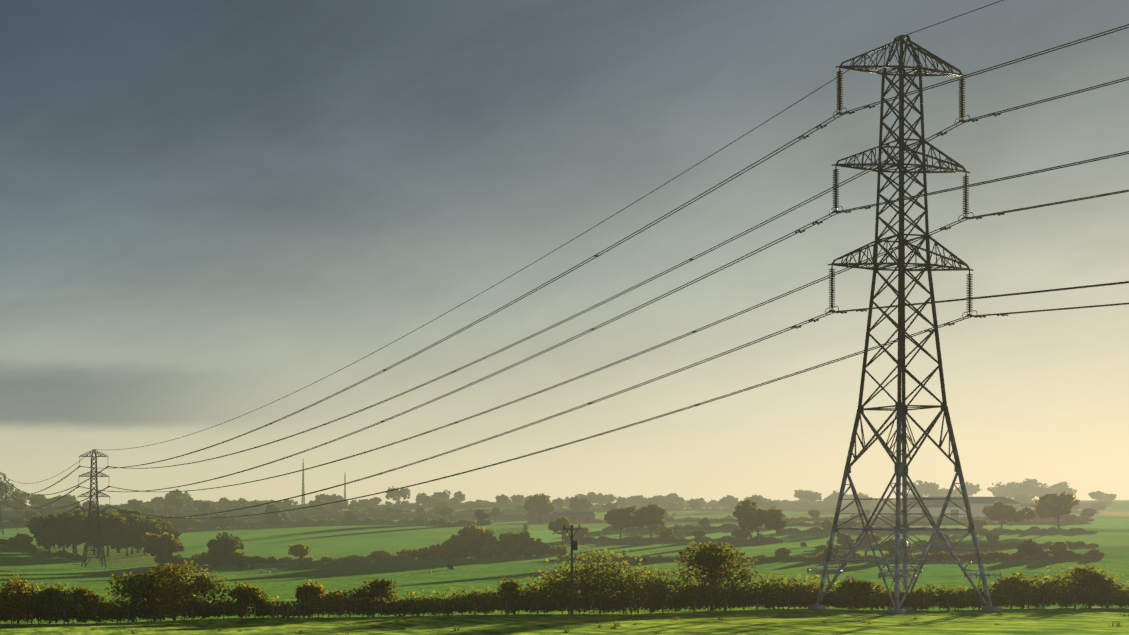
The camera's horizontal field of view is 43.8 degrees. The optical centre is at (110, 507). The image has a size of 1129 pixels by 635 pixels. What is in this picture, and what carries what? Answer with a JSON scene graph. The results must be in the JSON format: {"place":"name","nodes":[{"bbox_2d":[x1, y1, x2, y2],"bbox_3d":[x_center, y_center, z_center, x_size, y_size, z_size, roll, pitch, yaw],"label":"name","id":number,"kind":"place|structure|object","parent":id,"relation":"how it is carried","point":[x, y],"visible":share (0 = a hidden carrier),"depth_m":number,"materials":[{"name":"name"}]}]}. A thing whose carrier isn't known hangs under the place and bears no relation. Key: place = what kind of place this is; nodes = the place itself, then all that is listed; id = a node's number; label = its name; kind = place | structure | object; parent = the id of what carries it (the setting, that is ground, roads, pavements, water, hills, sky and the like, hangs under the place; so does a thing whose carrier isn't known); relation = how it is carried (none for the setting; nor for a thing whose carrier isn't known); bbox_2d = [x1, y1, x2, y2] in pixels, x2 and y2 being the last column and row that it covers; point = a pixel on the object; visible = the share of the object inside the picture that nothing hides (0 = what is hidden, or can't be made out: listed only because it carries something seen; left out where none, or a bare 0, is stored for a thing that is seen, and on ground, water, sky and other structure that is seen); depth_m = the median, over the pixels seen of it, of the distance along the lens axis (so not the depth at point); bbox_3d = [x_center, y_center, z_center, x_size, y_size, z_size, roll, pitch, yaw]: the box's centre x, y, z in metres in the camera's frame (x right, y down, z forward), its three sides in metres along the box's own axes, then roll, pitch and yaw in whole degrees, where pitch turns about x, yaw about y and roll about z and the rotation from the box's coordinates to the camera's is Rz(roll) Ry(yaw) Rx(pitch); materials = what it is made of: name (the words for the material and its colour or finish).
{"place":"outdoors","nodes":[
{"label":"outdoors","id":0,"kind":"place"},
{"bbox_2d":[0,475,1116,511],"bbox_3d":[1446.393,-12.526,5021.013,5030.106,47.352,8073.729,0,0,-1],"label":"trees","id":1,"kind":"object","parent":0,"point":[1022,492],"depth_m":1419.73,"materials":[{"name":"green plant"}]},
{"bbox_2d":[0,500,1128,634],"bbox_3d":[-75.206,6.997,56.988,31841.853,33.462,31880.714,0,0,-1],"label":"ground","id":2,"kind":"structure","parent":0,"point":[1109,525],"depth_m":283.86,"materials":[{"name":"green plant"}]},
{"bbox_2d":[0,472,6,533],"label":"pylon","id":3,"kind":"object","parent":2,"relation":"on","point":[2,530],"visible":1,"depth_m":919.24,"materials":[{"name":"grey metal"}]},
{"bbox_2d":[78,449,109,567],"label":"pylon","id":4,"kind":"object","parent":2,"relation":"on","point":[96,496],"visible":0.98,"depth_m":493.47,"materials":[{"name":"grey metal"}]},
{"bbox_2d":[301,459,345,504],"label":"masts","id":5,"kind":"object","parent":2,"relation":"on","point":[303,499],"visible":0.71,"depth_m":1754.86,"materials":[{"name":"grey metal"}]},
{"bbox_2d":[17,512,1020,614],"bbox_3d":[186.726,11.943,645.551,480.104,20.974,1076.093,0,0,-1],"label":"wood poles","id":6,"kind":"object","parent":2,"relation":"on","point":[574,545],"visible":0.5,"depth_m":104.28,"materials":[{"name":"brown wood"}]},
{"bbox_2d":[0,492,1104,565],"bbox_3d":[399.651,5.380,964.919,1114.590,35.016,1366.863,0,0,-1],"label":"trees","id":7,"kind":"object","parent":2,"relation":"on","point":[159,538],"depth_m":533.31,"materials":[{"name":"green plant"}]},
{"bbox_2d":[0,541,1128,623],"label":"hedge","id":8,"kind":"object","parent":2,"relation":"on","point":[1086,585],"depth_m":105.62,"materials":[{"name":"green plant"}]},
{"bbox_2d":[7,595,1128,623],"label":"fence","id":9,"kind":"object","parent":2,"relation":"on","point":[287,611],"visible":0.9,"depth_m":104.36,"materials":[{"name":"brown wood"}]},
{"bbox_2d":[91,610,1128,634],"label":"grass tussocks","id":10,"kind":"object","parent":2,"relation":"on","point":[677,618],"depth_m":79.19,"materials":[{"name":"green plant"}]},
{"bbox_2d":[175,532,1051,578],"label":"livestock","id":11,"kind":"object","parent":2,"relation":"on","point":[644,560],"visible":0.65,"depth_m":394.31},
{"bbox_2d":[527,497,1035,553],"bbox_3d":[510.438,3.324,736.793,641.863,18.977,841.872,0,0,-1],"label":"farm buildings","id":12,"kind":"structure","parent":2,"relation":"on","point":[935,506],"depth_m":736.24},
{"bbox_2d":[823,609,917,613],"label":"worn ground","id":13,"kind":"structure","parent":2,"relation":"on","point":[885,612],"depth_m":95.81,"materials":[{"name":"brown soil"}]},
{"bbox_2d":[807,35,1001,612],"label":"pylon","id":14,"kind":"object","parent":2,"relation":"on","point":[900,467],"visible":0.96,"depth_m":100.99,"materials":[{"name":"metal"}]},
{"bbox_2d":[0,0,1128,523],"bbox_3d":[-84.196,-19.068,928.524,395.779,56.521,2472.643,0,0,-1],"label":"conductors","id":15,"kind":"structure","parent":14,"relation":"hanging from","point":[802,136],"depth_m":127.86,"materials":[{"name":"grey"}]},
{"bbox_2d":[0,0,1128,504],"label":"sky","id":16,"kind":"structure","parent":0,"point":[212,211],"materials":[{"name":"grey"}]}
]}

